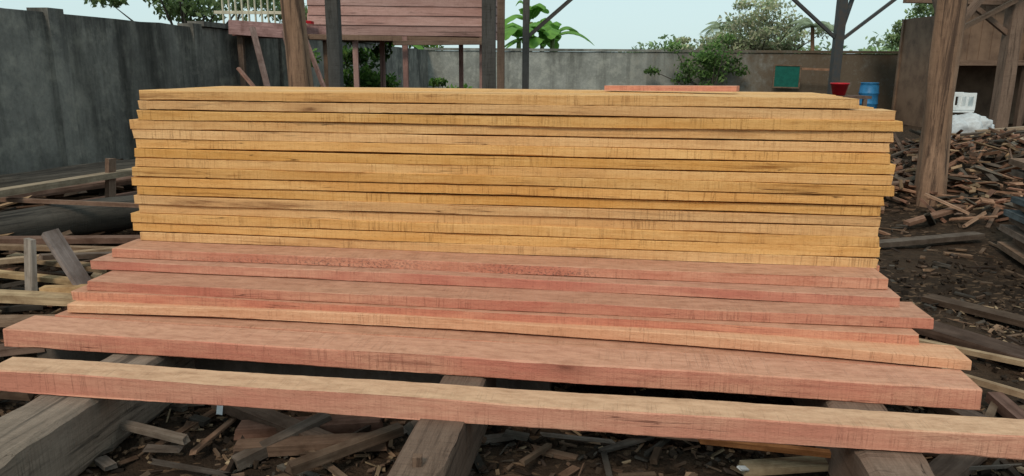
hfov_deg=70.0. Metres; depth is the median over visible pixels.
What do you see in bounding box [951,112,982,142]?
woven sack
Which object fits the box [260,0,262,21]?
railing slat
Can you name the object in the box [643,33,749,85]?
bush
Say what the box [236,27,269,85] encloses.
leaning boards
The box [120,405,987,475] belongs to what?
scrap board pile
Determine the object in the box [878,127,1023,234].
wood heap
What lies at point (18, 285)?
wood heap
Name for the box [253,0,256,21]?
railing slat
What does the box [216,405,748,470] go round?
plastic litter
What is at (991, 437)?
wooden plank
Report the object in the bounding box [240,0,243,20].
railing slat
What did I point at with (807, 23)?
coconut palm
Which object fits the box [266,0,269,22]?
railing slat
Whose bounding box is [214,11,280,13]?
railing top
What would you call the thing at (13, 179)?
wooden board
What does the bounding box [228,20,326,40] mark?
landing
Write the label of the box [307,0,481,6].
siding board
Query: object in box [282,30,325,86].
stair string
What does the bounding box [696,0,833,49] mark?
broadleaf tree
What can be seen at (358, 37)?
floor joist
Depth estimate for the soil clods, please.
3.33 m
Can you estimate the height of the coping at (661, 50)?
0.080 m
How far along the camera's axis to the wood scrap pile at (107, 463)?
3.04 m
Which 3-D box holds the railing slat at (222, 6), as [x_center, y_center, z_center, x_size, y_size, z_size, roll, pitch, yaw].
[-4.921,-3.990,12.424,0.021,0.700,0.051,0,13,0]
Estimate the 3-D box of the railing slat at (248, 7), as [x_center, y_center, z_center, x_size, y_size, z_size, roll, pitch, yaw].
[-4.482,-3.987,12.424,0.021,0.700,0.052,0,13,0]
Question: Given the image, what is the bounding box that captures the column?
[827,0,847,94]
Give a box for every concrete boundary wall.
[0,8,427,174]
[428,51,897,109]
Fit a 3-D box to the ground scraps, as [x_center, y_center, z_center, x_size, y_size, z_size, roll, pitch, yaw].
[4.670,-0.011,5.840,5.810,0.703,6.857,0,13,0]
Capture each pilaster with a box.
[26,7,82,165]
[177,23,206,86]
[278,38,288,86]
[385,44,388,74]
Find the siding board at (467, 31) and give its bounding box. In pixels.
[312,25,481,36]
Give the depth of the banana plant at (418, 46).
24.41 m
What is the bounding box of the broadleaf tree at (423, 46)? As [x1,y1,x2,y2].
[408,45,443,50]
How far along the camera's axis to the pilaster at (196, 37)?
9.85 m
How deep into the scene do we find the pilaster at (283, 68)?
12.58 m
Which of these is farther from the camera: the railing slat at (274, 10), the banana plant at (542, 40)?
the banana plant at (542, 40)
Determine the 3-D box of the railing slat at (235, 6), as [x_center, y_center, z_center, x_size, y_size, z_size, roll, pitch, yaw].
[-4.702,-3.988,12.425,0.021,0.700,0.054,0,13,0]
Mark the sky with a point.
(608, 24)
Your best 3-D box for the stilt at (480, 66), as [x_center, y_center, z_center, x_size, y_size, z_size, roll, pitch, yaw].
[-0.446,-1.965,10.942,0.078,2.000,0.080,0,13,0]
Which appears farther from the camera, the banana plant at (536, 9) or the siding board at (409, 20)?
the banana plant at (536, 9)
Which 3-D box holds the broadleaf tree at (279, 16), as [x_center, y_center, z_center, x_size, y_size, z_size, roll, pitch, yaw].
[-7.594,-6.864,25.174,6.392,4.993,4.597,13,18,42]
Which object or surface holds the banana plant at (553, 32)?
on the ground
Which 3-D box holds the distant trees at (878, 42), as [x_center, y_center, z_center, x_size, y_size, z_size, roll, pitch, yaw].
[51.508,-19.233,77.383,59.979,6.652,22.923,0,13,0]
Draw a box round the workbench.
[836,95,871,105]
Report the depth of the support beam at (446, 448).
2.63 m
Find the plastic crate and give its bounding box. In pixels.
[953,92,976,111]
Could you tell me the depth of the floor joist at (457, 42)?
10.35 m
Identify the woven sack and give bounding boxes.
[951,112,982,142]
[964,113,993,128]
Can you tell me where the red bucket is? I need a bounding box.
[830,83,849,95]
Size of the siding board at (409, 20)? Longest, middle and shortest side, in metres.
2.529 x 0.158 x 0.029 m
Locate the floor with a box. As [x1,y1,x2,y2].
[342,35,478,42]
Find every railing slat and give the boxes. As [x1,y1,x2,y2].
[221,0,224,22]
[227,0,230,19]
[234,0,237,19]
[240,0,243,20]
[247,0,249,20]
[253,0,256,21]
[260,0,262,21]
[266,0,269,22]
[273,0,275,22]
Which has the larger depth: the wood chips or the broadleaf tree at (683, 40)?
the broadleaf tree at (683, 40)
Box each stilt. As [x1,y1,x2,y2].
[237,36,247,85]
[323,41,328,86]
[352,40,359,86]
[379,41,385,87]
[402,36,408,87]
[459,45,463,87]
[479,37,481,88]
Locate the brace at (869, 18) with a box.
[844,0,895,39]
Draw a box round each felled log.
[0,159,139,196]
[0,195,138,250]
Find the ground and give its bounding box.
[0,124,1023,475]
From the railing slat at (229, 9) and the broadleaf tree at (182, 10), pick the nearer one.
the railing slat at (229, 9)
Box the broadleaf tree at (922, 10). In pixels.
[885,3,934,50]
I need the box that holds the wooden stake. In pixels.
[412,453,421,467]
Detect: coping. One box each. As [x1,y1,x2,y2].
[187,21,378,44]
[424,48,897,53]
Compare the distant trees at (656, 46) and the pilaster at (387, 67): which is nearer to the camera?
the pilaster at (387, 67)
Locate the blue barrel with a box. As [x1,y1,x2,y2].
[858,82,878,108]
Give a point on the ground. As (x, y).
(210, 458)
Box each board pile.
[0,158,140,356]
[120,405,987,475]
[879,126,1023,418]
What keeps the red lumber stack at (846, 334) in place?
on the support beam at (446, 448)
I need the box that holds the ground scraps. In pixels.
[875,154,1023,475]
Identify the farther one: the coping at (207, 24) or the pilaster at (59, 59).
the coping at (207, 24)
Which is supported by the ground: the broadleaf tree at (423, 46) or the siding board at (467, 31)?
the broadleaf tree at (423, 46)
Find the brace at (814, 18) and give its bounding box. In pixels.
[792,0,834,38]
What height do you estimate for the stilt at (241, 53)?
2.000 m
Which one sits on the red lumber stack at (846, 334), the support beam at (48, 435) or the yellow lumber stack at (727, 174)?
the yellow lumber stack at (727, 174)
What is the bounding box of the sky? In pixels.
[0,0,930,53]
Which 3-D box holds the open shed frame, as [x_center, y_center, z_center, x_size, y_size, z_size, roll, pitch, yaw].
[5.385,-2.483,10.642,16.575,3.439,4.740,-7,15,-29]
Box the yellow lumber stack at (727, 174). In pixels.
[129,85,902,267]
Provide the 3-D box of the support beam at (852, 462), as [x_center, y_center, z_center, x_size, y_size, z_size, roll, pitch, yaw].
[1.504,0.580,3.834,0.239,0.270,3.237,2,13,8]
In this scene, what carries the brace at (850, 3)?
attached to the column
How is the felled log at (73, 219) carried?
on the ground
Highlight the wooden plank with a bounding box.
[0,357,1023,459]
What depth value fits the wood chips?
3.11 m
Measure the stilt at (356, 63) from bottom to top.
2.000 m
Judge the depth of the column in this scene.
17.31 m
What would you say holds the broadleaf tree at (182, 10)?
on the ground
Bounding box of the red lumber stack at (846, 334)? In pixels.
[3,239,981,409]
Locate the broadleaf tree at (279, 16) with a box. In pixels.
[227,0,307,24]
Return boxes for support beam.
[0,353,195,475]
[387,374,495,475]
[791,398,934,475]
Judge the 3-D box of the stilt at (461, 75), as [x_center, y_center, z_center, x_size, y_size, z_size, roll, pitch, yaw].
[-0.884,-2.404,12.791,0.079,2.000,0.078,0,13,0]
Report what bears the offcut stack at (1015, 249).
on the ground
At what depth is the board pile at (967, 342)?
4.33 m
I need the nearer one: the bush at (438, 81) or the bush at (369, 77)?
the bush at (369, 77)
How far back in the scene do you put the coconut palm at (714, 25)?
49.87 m
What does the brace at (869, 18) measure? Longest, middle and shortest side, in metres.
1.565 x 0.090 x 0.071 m
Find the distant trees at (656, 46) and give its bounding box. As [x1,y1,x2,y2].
[631,34,896,53]
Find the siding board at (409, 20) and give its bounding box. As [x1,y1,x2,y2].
[307,13,481,25]
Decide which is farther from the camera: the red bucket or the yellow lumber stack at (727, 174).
the red bucket
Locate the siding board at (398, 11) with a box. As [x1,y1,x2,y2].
[308,5,481,16]
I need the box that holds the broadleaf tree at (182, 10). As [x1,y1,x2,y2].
[84,0,277,24]
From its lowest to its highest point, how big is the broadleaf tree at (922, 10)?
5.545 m
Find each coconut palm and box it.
[700,21,742,38]
[781,18,833,50]
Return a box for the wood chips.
[0,295,1023,475]
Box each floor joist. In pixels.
[307,34,481,40]
[393,40,481,44]
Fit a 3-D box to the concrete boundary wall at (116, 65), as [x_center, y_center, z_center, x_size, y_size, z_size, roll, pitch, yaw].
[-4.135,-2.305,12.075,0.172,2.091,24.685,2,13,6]
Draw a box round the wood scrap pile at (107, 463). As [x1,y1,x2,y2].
[0,368,1023,475]
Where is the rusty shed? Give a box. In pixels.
[891,5,1023,126]
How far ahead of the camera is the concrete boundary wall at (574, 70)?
24.04 m
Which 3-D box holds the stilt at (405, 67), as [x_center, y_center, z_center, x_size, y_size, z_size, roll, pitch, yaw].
[-1.546,-1.927,10.747,0.078,2.000,0.079,0,13,0]
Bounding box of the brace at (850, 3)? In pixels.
[846,0,853,22]
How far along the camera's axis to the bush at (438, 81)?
15.25 m
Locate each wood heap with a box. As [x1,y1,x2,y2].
[0,159,141,400]
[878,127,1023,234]
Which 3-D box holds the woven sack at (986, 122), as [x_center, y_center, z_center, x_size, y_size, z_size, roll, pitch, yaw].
[6.524,-1.463,10.445,0.610,0.658,0.528,0,13,0]
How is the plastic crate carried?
on the woven sack at (970, 122)
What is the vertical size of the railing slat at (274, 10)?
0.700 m
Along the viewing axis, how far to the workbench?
13.57 m
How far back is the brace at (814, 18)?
17.23 m
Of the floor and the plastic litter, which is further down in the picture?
the plastic litter
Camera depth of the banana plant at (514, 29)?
25.70 m
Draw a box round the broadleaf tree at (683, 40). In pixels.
[669,27,753,52]
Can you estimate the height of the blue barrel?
1.200 m
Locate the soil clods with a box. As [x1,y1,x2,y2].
[0,245,1023,475]
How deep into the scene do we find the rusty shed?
20.81 m
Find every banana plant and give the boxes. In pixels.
[385,43,429,48]
[505,0,548,47]
[505,22,547,47]
[505,25,559,48]
[531,18,593,48]
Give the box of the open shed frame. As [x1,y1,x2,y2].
[280,0,1023,207]
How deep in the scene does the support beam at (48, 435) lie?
2.83 m
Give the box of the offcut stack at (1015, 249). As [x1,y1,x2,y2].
[996,158,1023,264]
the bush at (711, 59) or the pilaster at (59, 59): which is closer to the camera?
the pilaster at (59, 59)
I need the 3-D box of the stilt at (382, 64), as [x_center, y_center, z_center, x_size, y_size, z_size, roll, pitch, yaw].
[-2.104,-2.229,12.012,0.077,2.000,0.079,0,13,0]
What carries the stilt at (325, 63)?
on the ground
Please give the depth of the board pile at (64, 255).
4.43 m
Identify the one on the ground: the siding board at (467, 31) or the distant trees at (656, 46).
the distant trees at (656, 46)
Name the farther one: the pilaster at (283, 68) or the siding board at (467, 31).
the pilaster at (283, 68)
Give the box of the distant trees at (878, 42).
[724,29,897,53]

